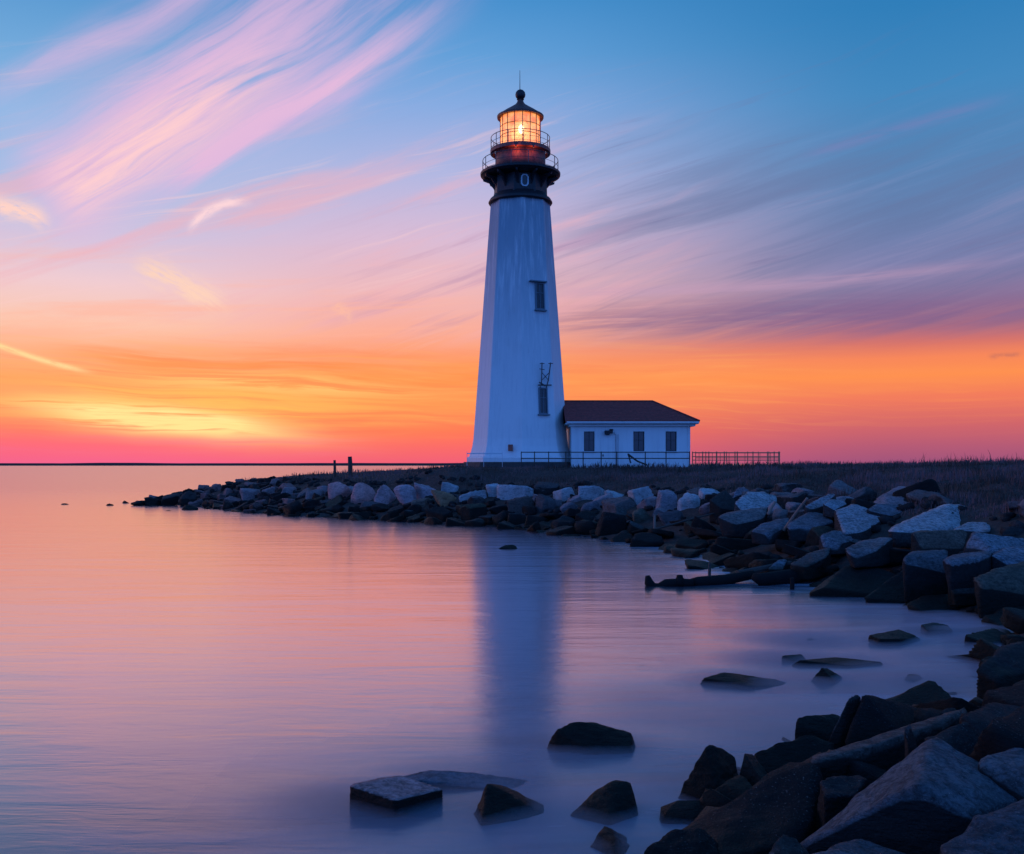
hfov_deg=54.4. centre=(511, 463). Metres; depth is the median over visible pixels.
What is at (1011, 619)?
boulder
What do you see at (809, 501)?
boulder
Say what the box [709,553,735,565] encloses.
boulder
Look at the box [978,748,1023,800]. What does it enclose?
boulder
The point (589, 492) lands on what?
boulder
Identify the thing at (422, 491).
boulder
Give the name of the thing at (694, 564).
boulder
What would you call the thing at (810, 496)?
boulder
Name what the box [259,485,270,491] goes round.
boulder
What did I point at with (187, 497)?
boulder
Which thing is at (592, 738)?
boulder
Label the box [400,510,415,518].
boulder
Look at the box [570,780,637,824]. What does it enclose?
boulder
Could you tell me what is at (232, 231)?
sky
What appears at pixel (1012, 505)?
boulder
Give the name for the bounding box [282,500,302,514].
boulder
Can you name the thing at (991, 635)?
boulder
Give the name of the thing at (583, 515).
boulder
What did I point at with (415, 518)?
boulder
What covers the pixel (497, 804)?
boulder
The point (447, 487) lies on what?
boulder
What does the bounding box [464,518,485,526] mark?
boulder
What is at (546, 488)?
boulder
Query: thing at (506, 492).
boulder
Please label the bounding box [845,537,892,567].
boulder
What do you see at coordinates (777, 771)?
boulder
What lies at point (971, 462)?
tall grass
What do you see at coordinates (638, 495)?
boulder
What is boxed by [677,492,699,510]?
boulder
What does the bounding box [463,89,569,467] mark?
lighthouse
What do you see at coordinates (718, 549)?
boulder
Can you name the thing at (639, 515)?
boulder
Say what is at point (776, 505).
boulder
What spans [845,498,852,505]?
boulder
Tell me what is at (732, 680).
boulder
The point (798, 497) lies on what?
boulder
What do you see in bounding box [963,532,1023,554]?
boulder
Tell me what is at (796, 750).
boulder
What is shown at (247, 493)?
boulder
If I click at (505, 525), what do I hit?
boulder
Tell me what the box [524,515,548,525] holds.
boulder
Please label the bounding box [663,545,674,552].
boulder
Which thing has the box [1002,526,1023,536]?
boulder
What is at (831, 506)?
boulder
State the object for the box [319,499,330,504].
boulder
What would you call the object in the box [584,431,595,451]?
window
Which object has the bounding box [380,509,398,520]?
boulder
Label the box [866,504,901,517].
boulder
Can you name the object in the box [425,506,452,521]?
boulder
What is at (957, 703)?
boulder
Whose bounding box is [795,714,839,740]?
boulder
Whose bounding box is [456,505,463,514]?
boulder
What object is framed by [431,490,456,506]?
boulder
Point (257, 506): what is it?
boulder
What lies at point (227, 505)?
boulder
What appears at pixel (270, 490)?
boulder
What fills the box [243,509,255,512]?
boulder
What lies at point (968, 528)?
boulder
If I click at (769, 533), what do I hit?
boulder
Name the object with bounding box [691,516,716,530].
boulder
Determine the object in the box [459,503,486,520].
boulder
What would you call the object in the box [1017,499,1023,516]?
boulder
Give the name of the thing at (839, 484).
boulder
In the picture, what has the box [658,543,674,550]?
boulder
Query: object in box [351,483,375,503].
boulder
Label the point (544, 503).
boulder
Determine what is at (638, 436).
window
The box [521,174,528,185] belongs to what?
window
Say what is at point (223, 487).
boulder
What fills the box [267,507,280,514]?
boulder
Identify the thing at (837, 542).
boulder
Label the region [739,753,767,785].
boulder
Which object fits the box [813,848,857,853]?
boulder
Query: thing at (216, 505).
boulder
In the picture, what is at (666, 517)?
boulder
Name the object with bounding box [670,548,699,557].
boulder
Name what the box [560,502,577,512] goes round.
boulder
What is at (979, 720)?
boulder
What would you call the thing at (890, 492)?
boulder
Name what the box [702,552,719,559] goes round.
boulder
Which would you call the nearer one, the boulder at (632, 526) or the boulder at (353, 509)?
the boulder at (632, 526)
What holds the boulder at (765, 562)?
on the ground at (842, 559)
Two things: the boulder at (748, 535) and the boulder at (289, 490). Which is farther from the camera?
the boulder at (289, 490)
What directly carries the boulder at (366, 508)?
on the ground at (842, 559)
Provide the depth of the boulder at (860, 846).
7.21 m
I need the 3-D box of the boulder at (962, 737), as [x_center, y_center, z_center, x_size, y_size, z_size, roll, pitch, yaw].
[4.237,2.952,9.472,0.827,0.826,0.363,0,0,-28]
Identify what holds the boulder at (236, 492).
on the ground at (842, 559)
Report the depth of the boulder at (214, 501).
82.80 m
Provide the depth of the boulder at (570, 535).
50.53 m
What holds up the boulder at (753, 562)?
on the ground at (842, 559)
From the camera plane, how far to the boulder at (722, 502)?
45.60 m
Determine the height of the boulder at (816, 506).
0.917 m
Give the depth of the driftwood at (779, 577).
30.33 m
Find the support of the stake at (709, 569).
on the ground at (842, 559)
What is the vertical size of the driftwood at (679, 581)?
0.634 m
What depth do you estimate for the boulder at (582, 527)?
50.97 m
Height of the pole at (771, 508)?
0.507 m
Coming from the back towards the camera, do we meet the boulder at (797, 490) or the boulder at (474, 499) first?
the boulder at (474, 499)
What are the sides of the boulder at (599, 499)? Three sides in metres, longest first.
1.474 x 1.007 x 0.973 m
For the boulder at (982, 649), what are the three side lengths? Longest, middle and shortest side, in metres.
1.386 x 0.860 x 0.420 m
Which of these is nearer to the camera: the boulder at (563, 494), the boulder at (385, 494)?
the boulder at (563, 494)
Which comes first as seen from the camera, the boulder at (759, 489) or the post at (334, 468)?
the boulder at (759, 489)
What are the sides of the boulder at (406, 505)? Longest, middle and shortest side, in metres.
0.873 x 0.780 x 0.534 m
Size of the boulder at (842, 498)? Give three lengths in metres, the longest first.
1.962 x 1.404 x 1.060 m
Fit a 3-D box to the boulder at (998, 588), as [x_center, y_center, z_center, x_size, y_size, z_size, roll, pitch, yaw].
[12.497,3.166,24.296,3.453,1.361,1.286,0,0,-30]
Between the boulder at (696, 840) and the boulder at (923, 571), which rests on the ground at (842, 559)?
the boulder at (696, 840)
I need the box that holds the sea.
[0,464,1012,853]
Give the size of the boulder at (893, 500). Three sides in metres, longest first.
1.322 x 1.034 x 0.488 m
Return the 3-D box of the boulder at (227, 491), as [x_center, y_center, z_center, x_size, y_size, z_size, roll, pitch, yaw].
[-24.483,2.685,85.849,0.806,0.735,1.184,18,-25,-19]
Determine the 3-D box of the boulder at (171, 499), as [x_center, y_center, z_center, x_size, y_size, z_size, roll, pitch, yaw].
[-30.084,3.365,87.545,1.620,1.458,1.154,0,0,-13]
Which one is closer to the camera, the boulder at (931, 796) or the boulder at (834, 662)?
the boulder at (931, 796)
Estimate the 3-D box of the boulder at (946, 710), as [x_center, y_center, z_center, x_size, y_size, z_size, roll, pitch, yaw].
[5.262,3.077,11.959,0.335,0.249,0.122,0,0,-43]
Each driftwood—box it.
[645,575,693,586]
[691,570,754,585]
[751,565,838,585]
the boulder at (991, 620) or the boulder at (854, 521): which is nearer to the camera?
the boulder at (991, 620)
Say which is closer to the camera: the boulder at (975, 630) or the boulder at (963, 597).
the boulder at (975, 630)
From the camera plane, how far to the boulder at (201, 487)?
92.16 m
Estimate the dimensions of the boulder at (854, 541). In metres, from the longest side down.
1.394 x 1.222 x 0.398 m
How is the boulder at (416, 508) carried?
on the ground at (842, 559)
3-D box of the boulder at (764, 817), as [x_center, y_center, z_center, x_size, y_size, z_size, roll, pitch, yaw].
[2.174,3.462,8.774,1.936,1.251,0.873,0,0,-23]
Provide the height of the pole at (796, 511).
1.275 m
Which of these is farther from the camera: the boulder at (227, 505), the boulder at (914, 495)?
the boulder at (227, 505)
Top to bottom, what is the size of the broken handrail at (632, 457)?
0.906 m
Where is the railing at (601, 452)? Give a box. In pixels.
[521,451,689,467]
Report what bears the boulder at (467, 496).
on the ground at (842, 559)
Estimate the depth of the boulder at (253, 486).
83.55 m
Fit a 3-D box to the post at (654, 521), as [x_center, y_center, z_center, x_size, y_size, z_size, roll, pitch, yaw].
[6.508,3.104,45.501,0.129,1.529,0.116,0,0,22]
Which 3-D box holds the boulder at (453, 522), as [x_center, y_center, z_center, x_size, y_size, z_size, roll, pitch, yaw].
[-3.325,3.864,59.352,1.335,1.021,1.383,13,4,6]
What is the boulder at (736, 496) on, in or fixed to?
on the ground at (842, 559)
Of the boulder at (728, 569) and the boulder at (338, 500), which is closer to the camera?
the boulder at (728, 569)
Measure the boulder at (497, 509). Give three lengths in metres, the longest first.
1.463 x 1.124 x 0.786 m
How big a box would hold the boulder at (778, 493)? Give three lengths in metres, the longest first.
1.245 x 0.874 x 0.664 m
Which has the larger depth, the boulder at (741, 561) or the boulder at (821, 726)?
the boulder at (741, 561)
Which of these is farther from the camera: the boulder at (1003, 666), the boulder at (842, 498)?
the boulder at (842, 498)
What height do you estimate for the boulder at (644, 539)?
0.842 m
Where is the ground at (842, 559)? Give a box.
[175,462,1023,636]
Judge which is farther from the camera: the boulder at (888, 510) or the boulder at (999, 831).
the boulder at (888, 510)
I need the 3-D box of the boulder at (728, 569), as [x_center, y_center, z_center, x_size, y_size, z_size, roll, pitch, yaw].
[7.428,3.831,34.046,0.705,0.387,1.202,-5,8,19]
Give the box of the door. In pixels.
[600,431,614,465]
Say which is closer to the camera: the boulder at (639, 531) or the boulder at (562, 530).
the boulder at (639, 531)
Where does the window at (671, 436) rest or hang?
in the house
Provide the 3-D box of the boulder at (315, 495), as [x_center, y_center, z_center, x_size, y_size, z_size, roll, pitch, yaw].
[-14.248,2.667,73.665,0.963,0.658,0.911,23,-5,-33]
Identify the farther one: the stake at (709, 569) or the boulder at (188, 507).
the boulder at (188, 507)
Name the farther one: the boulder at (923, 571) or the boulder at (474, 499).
the boulder at (474, 499)
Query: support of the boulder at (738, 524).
on the ground at (842, 559)
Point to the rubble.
(685, 812)
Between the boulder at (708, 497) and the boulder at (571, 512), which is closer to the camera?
the boulder at (708, 497)
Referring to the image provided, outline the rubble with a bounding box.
[135,470,1023,824]
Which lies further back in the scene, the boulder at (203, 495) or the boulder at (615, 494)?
the boulder at (203, 495)
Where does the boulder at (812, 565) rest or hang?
on the ground at (842, 559)
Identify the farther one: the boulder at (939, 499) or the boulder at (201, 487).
the boulder at (201, 487)
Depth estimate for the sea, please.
18.03 m
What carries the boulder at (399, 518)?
on the ground at (842, 559)
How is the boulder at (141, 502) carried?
in the sea
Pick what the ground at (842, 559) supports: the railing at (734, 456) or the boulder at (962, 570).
the railing at (734, 456)
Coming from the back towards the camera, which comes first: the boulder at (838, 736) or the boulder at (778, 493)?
the boulder at (778, 493)
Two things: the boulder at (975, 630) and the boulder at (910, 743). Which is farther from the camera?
the boulder at (975, 630)
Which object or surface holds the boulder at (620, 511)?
on the ground at (842, 559)
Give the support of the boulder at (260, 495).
on the ground at (842, 559)
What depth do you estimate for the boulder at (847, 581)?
28.08 m
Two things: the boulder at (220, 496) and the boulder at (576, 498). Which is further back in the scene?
the boulder at (220, 496)
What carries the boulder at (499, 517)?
on the ground at (842, 559)
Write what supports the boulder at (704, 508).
on the ground at (842, 559)
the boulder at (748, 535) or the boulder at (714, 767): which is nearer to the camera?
the boulder at (714, 767)
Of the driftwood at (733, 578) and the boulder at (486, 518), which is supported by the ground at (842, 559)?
the boulder at (486, 518)
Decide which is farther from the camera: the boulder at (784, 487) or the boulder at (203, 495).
the boulder at (203, 495)
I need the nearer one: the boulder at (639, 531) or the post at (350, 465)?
the boulder at (639, 531)
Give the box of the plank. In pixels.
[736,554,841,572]
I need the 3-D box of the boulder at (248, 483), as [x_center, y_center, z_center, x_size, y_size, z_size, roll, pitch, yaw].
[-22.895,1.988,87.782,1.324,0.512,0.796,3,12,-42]
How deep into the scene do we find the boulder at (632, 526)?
48.59 m
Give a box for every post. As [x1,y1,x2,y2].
[333,460,335,476]
[348,456,352,476]
[653,514,655,528]
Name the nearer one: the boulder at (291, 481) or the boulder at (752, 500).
the boulder at (752, 500)
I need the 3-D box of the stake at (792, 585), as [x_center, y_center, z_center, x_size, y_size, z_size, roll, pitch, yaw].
[8.214,3.832,29.199,0.134,0.942,0.128,0,0,-22]
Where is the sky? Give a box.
[0,0,1023,463]
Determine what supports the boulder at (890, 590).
on the ground at (842, 559)
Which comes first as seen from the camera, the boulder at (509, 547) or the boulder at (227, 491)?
the boulder at (509, 547)
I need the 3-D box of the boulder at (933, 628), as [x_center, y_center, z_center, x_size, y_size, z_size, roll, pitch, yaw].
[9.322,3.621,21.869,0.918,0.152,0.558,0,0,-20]
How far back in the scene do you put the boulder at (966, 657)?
18.69 m
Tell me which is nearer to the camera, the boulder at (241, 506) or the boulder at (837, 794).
the boulder at (837, 794)
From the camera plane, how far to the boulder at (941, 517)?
31.71 m
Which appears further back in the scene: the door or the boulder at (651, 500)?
the door
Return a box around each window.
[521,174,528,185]
[529,280,546,311]
[538,387,549,415]
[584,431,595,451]
[632,431,644,451]
[665,431,677,451]
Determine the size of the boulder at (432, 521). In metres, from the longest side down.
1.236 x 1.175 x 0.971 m
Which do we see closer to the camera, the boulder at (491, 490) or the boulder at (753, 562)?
the boulder at (753, 562)
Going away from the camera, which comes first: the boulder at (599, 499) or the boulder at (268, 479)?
the boulder at (599, 499)
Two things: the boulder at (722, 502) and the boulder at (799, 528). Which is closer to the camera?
the boulder at (799, 528)
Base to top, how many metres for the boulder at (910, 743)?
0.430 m
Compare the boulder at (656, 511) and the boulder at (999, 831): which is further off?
the boulder at (656, 511)
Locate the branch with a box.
[655,513,713,528]
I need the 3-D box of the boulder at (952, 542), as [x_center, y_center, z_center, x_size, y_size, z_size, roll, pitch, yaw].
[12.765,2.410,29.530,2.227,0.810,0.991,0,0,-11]
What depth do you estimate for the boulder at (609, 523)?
49.21 m
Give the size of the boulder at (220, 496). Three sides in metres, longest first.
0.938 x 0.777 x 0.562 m
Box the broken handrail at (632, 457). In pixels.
[628,453,646,465]
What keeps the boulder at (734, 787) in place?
on the ground at (842, 559)
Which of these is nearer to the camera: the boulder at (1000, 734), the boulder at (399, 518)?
the boulder at (1000, 734)
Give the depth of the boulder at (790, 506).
41.77 m
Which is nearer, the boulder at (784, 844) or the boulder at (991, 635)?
the boulder at (784, 844)
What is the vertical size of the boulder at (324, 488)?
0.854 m
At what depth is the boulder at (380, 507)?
66.58 m
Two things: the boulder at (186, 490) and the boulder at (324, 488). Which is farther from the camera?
the boulder at (186, 490)
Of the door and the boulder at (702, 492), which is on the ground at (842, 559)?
the boulder at (702, 492)
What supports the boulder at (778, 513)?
on the ground at (842, 559)
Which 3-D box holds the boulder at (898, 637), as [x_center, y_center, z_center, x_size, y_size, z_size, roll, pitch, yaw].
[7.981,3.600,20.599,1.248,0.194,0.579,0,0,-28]
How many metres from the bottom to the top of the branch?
0.812 m
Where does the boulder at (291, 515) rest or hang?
on the ground at (842, 559)
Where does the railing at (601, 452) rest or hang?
on the ground at (842, 559)
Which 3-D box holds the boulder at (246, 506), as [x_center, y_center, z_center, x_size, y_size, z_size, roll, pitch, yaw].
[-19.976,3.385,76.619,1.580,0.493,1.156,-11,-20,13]
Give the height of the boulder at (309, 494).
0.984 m
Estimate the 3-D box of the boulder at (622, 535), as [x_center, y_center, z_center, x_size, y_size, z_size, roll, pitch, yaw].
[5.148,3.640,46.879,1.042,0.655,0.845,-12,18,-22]
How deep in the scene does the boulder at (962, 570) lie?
25.06 m
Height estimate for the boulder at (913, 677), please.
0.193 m
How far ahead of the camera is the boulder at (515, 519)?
57.77 m
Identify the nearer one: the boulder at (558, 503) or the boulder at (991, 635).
the boulder at (991, 635)
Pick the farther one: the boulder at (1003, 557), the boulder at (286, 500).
the boulder at (286, 500)
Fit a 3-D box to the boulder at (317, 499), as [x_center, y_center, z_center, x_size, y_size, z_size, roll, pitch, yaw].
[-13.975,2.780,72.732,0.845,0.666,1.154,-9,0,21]
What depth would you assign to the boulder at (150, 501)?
87.03 m
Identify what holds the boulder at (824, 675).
in the sea
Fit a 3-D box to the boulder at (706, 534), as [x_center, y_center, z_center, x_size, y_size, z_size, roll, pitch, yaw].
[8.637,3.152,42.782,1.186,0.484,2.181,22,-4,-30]
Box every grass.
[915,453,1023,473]
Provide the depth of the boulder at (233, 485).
88.45 m
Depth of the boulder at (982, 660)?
17.48 m
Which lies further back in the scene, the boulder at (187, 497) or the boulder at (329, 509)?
the boulder at (187, 497)
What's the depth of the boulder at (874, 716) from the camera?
11.90 m
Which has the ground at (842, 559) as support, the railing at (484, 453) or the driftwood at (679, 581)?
the railing at (484, 453)
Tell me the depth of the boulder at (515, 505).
60.11 m
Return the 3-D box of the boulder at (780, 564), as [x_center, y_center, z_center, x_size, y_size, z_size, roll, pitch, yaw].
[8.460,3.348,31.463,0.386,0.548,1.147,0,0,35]
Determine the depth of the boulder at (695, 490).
52.52 m
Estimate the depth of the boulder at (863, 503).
36.51 m
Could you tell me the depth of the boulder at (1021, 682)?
14.36 m
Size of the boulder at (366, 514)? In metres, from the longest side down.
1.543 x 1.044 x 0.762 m
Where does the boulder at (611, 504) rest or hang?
on the ground at (842, 559)
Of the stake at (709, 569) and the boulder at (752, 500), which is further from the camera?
the boulder at (752, 500)
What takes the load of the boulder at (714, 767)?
on the ground at (842, 559)
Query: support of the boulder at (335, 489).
on the ground at (842, 559)
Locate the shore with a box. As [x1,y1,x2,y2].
[0,463,462,465]
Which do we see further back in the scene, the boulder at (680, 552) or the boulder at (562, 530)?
the boulder at (562, 530)
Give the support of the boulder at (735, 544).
on the ground at (842, 559)
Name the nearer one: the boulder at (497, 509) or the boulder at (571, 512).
the boulder at (571, 512)
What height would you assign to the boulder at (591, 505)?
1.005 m
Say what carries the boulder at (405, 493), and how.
on the ground at (842, 559)
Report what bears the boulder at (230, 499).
on the ground at (842, 559)
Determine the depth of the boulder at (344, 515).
66.29 m
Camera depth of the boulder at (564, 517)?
54.33 m
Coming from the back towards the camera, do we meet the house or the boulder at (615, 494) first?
the house
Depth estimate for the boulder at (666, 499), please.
50.72 m
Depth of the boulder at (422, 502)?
65.77 m
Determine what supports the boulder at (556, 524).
on the ground at (842, 559)
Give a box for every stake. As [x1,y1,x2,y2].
[708,563,710,575]
[790,578,794,589]
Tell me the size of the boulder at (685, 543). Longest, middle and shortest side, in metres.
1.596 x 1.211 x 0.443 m
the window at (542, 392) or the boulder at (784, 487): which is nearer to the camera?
the boulder at (784, 487)
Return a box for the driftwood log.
[809,707,967,779]
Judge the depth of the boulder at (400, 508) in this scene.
65.80 m
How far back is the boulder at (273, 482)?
85.06 m
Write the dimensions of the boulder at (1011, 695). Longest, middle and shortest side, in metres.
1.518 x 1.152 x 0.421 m
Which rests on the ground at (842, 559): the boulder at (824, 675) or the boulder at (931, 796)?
the boulder at (931, 796)
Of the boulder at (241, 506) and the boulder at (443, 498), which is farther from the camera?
the boulder at (241, 506)
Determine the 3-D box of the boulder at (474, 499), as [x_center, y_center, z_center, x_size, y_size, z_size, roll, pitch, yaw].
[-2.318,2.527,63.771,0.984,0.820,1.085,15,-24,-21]
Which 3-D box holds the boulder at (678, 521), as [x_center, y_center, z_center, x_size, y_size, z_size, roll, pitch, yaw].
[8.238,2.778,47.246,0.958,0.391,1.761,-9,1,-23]
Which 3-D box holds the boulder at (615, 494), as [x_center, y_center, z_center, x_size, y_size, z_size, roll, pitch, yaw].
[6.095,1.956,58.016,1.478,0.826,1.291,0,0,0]
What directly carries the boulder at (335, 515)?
on the ground at (842, 559)
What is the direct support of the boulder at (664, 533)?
on the rubble
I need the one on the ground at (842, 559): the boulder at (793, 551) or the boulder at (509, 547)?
the boulder at (793, 551)
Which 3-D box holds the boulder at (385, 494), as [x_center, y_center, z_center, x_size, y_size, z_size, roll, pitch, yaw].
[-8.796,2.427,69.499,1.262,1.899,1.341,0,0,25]
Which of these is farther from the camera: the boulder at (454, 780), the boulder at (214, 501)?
the boulder at (214, 501)
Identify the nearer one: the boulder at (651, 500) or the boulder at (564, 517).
the boulder at (651, 500)
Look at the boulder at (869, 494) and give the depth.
40.82 m
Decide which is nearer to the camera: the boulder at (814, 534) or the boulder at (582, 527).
the boulder at (814, 534)
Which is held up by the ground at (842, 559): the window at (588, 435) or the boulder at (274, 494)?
the boulder at (274, 494)
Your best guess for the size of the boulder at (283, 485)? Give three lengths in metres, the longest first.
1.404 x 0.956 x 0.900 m
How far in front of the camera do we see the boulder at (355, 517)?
64.83 m
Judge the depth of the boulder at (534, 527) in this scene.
53.83 m
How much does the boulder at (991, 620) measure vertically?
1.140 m
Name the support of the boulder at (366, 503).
on the ground at (842, 559)
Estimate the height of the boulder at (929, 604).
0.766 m
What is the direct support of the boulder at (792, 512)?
on the ground at (842, 559)
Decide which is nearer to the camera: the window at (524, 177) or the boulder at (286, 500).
the boulder at (286, 500)
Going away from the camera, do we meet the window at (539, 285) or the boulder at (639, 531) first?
the boulder at (639, 531)
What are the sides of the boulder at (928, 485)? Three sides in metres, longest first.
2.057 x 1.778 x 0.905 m
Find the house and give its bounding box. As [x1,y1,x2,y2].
[563,400,699,467]
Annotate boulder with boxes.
[131,500,144,504]
[144,497,160,505]
[161,493,178,505]
[179,491,196,505]
[182,488,193,493]
[182,505,197,509]
[188,502,199,506]
[198,485,208,490]
[200,493,213,498]
[209,500,222,503]
[211,484,220,490]
[212,503,221,508]
[217,494,225,500]
[221,485,231,490]
[222,501,233,509]
[223,488,232,494]
[223,496,241,503]
[231,482,240,488]
[232,490,239,494]
[235,502,248,510]
[239,488,259,499]
[242,502,258,509]
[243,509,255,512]
[244,482,256,485]
[249,483,260,488]
[249,503,263,510]
[257,491,270,499]
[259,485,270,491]
[262,487,275,493]
[264,476,275,482]
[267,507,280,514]
[270,479,279,485]
[270,491,280,497]
[278,483,295,488]
[281,487,296,494]
[282,498,294,503]
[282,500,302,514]
[283,514,300,516]
[285,480,295,484]
[297,488,310,498]
[305,489,322,498]
[312,493,321,498]
[314,496,324,503]
[317,486,327,494]
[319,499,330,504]
[319,507,332,513]
[325,494,343,506]
[328,482,350,499]
[329,513,337,517]
[338,512,353,518]
[348,506,359,512]
[349,514,364,520]
[349,776,442,817]
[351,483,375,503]
[352,511,372,518]
[359,506,372,511]
[360,501,378,506]
[371,503,390,511]
[374,484,395,503]
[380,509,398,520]
[387,505,404,512]
[387,514,404,521]
[394,484,416,503]
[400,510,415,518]
[402,502,410,509]
[404,770,526,789]
[406,514,420,521]
[407,504,421,513]
[411,498,430,506]
[414,483,435,498]
[424,517,442,524]
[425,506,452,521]
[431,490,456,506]
[441,482,458,492]
[445,518,465,525]
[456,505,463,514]
[459,490,486,501]
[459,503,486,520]
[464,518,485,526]
[467,496,484,503]
[474,784,543,825]
[479,514,493,524]
[486,483,497,496]
[489,504,507,514]
[492,512,506,525]
[497,484,533,499]
[497,521,515,528]
[499,545,516,548]
[507,496,534,513]
[507,513,525,524]
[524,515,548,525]
[526,521,540,531]
[534,482,559,495]
[535,494,555,512]
[546,526,575,534]
[547,722,635,754]
[551,520,574,528]
[553,487,574,501]
[554,500,562,506]
[558,515,574,520]
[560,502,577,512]
[561,534,578,535]
[563,508,580,518]
[567,495,581,502]
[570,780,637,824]
[574,521,595,534]
[575,511,596,520]
[578,486,604,499]
[581,500,600,510]
[590,826,629,853]
[593,492,613,505]
[595,512,626,536]
[601,496,636,512]
[604,490,623,497]
[611,530,632,541]
[615,506,626,517]
[627,486,653,504]
[627,521,643,533]
[630,532,663,546]
[631,528,648,535]
[632,508,649,522]
[637,496,656,508]
[644,827,718,853]
[648,528,673,537]
[652,507,666,516]
[656,489,677,509]
[658,510,683,524]
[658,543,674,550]
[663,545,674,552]
[669,518,692,525]
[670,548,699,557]
[675,538,706,548]
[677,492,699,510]
[678,745,737,799]
[683,763,822,853]
[684,559,718,568]
[686,487,701,494]
[690,527,721,539]
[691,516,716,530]
[698,488,719,499]
[699,502,709,514]
[700,672,785,688]
[701,775,751,808]
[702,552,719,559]
[705,494,716,501]
[709,490,735,522]
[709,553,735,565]
[710,544,737,554]
[715,537,760,550]
[718,507,767,537]
[722,568,737,571]
[723,552,768,568]
[732,487,748,500]
[734,491,776,510]
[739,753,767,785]
[743,528,754,539]
[748,559,764,567]
[750,762,803,788]
[751,488,769,492]
[751,518,789,544]
[751,559,796,572]
[754,735,833,772]
[767,502,781,518]
[768,559,786,571]
[769,834,808,853]
[770,492,793,495]
[772,483,797,491]
[772,508,787,519]
[776,492,807,508]
[781,544,809,557]
[782,654,805,662]
[785,502,805,510]
[787,509,804,519]
[787,512,833,541]
[790,548,830,579]
[791,488,813,493]
[792,657,882,667]
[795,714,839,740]
[801,737,1016,853]
[804,493,836,513]
[804,526,833,546]
[805,494,824,504]
[806,496,821,505]
[809,565,894,597]
[811,668,841,683]
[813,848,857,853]
[817,775,866,827]
[819,530,853,554]
[823,499,846,516]
[827,480,856,496]
[828,695,860,749]
[828,839,904,853]
[834,504,880,540]
[836,496,853,501]
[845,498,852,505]
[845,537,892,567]
[845,695,917,745]
[847,539,860,544]
[848,487,876,501]
[851,498,876,508]
[864,571,904,603]
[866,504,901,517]
[868,629,919,644]
[873,496,908,504]
[876,486,904,499]
[888,504,961,547]
[888,680,951,705]
[892,479,940,498]
[902,549,947,603]
[904,674,922,681]
[904,724,916,756]
[906,489,940,503]
[907,594,956,613]
[911,530,968,556]
[913,697,981,712]
[920,623,952,633]
[924,722,979,755]
[928,493,953,505]
[940,708,955,714]
[940,799,1023,853]
[943,551,991,607]
[947,654,979,661]
[948,588,975,605]
[954,522,990,535]
[959,702,1019,733]
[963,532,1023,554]
[964,628,1006,644]
[966,626,1011,633]
[968,638,999,659]
[969,706,1023,761]
[973,561,1023,619]
[976,641,1023,698]
[978,656,991,666]
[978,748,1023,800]
[981,606,1023,628]
[982,685,1023,706]
[991,547,1023,568]
[999,607,1023,633]
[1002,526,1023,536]
[1006,501,1020,510]
[1012,680,1023,685]
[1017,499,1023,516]
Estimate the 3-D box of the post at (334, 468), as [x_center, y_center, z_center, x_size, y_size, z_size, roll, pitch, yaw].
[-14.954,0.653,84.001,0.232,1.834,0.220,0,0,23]
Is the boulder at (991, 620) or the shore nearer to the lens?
the boulder at (991, 620)
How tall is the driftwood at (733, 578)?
0.455 m
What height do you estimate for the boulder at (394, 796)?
0.323 m
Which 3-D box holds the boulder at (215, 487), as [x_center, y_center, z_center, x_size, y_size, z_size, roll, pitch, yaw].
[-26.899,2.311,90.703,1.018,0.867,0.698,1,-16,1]
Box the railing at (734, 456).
[692,451,779,466]
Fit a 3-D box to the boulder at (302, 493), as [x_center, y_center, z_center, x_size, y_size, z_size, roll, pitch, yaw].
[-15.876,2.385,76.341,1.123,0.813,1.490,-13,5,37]
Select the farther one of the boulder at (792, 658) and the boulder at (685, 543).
the boulder at (685, 543)
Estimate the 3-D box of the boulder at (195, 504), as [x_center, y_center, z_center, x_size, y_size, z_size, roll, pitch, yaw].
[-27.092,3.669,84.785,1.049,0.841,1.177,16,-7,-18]
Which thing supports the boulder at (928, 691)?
on the ground at (842, 559)
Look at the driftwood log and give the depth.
10.13 m

